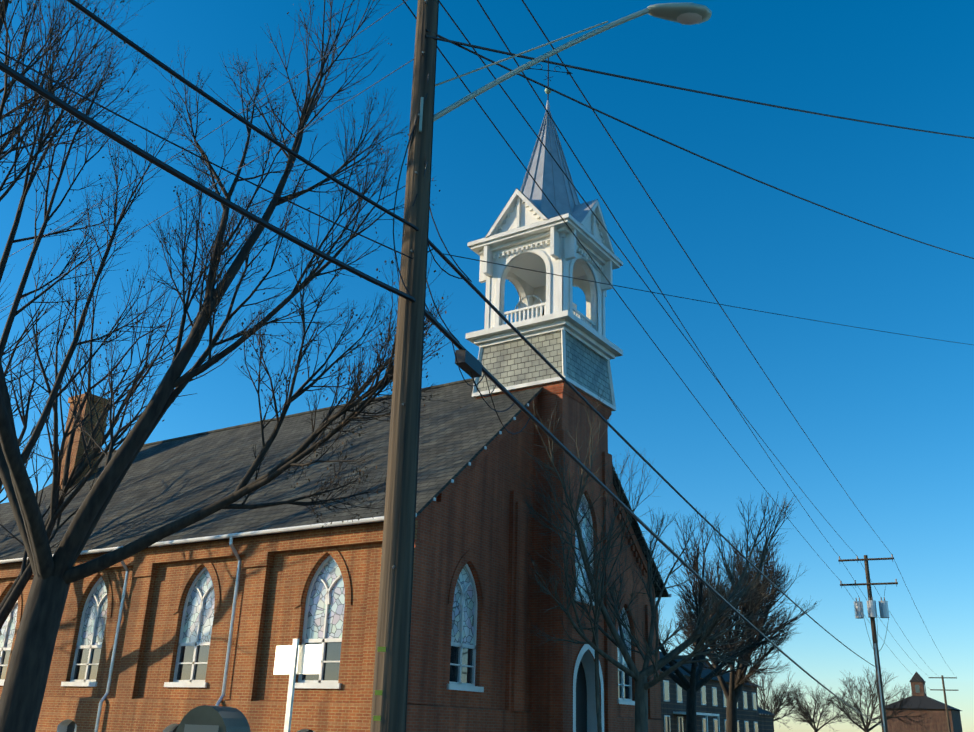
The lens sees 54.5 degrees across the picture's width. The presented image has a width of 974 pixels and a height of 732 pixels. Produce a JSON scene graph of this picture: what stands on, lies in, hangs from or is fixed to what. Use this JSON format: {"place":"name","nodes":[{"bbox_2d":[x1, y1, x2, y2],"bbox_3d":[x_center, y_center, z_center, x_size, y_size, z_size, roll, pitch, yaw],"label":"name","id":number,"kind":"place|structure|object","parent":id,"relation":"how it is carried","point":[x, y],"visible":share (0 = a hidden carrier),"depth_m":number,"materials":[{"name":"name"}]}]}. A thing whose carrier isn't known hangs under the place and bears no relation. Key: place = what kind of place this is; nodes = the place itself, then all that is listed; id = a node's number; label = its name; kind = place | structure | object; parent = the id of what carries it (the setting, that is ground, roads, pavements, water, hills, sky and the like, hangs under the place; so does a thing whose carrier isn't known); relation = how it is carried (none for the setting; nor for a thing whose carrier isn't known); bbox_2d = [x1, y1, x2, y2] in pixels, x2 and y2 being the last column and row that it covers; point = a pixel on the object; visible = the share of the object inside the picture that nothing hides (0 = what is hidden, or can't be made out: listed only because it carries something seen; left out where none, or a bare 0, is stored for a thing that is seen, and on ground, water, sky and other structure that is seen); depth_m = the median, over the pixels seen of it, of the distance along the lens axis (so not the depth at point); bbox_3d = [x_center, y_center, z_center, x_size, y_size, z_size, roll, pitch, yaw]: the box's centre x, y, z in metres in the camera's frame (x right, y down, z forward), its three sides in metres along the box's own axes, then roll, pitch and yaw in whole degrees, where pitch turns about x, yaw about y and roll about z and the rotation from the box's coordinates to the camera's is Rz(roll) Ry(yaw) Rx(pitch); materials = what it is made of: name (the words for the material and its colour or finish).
{"place":"outdoors","nodes":[
{"label":"outdoors","id":0,"kind":"place"},
{"bbox_2d":[0,0,973,731],"label":"sky","id":1,"kind":"structure","parent":0,"point":[890,415],"materials":[{"name":"blue"}]},
{"bbox_2d":[465,58,622,731],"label":"church tower","id":2,"kind":"structure","parent":0,"point":[561,333],"depth_m":29.84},
{"bbox_2d":[659,651,774,731],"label":"house","id":3,"kind":"structure","parent":0,"point":[711,700],"depth_m":91.32,"materials":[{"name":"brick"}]},
{"bbox_2d":[885,671,962,731],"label":"distant buildings","id":4,"kind":"structure","parent":0,"point":[936,707],"depth_m":355.08,"materials":[{"name":"brick"}]},
{"label":"ground","id":5,"kind":"structure","parent":0,"visible":0},
{"bbox_2d":[0,378,671,731],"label":"church walls","id":6,"kind":"structure","parent":5,"relation":"on","point":[168,633],"depth_m":26.30,"materials":[{"name":"brown brick"}]},
{"bbox_2d":[0,0,973,731],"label":"utility poles","id":7,"kind":"object","parent":5,"relation":"on","point":[392,658],"visible":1,"depth_m":9.46,"materials":[{"name":"brown wood"}]},
{"bbox_2d":[511,447,661,731],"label":"tree","id":8,"kind":"object","parent":5,"relation":"on","point":[598,708],"visible":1,"depth_m":25.55,"materials":[{"name":"brown plant"}]},
{"bbox_2d":[658,508,819,731],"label":"tree","id":9,"kind":"object","parent":5,"relation":"on","point":[693,686],"visible":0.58,"depth_m":37.58,"materials":[{"name":"brown plant"}]},
{"bbox_2d":[674,528,807,731],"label":"tree","id":10,"kind":"object","parent":5,"relation":"on","point":[739,678],"visible":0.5,"depth_m":48.05,"materials":[{"name":"brown plant"}]},
{"bbox_2d":[725,664,804,729],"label":"horizon tree","id":11,"kind":"object","parent":5,"relation":"on","point":[764,704],"visible":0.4,"depth_m":179.99,"materials":[{"name":"brown plant"}]},
{"bbox_2d":[782,682,851,731],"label":"horizon tree","id":12,"kind":"object","parent":5,"relation":"on","point":[806,714],"visible":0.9,"depth_m":231.90,"materials":[{"name":"brown plant"}]},
{"bbox_2d":[825,665,936,731],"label":"horizon tree","id":13,"kind":"object","parent":5,"relation":"on","point":[856,706],"visible":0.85,"depth_m":174.87,"materials":[{"name":"brown plant"}]},
{"bbox_3d":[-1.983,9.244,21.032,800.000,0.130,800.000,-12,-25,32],"label":"pavement","id":14,"kind":"structure","parent":0,"visible":0},
{"bbox_2d":[3,349,63,416],"bbox_3d":[-22.246,4.875,34.010,13.027,16.091,9.969,1,-21,2],"label":"pavement tree","id":15,"kind":"object","parent":14,"relation":"on","point":[26,391],"visible":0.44,"depth_m":35.46,"materials":[{"name":"brown plant"}]},
{"bbox_2d":[0,251,257,628],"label":"pavement tree","id":16,"kind":"object","parent":14,"relation":"on","point":[58,505],"visible":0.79,"depth_m":30.05,"materials":[{"name":"brown plant"}]},
{"bbox_2d":[176,705,250,731],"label":"mailbox","id":17,"kind":"object","parent":14,"relation":"on","point":[205,718],"visible":1,"depth_m":8.94,"materials":[{"name":"paint"}]},
{"bbox_2d":[0,0,461,731],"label":"tree","id":18,"kind":"object","parent":14,"relation":"on","point":[56,574],"visible":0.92,"depth_m":12.64,"materials":[{"name":"brown plant"}]},
{"bbox_2d":[273,639,322,731],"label":"street sign","id":19,"kind":"object","parent":14,"relation":"on","point":[293,659],"visible":1,"depth_m":10.07,"materials":[{"name":"silver metal"}]},
{"bbox_2d":[512,388,798,731],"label":"tree","id":20,"kind":"object","parent":14,"relation":"on","point":[642,685],"visible":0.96,"depth_m":25.42,"materials":[{"name":"brown plant"}]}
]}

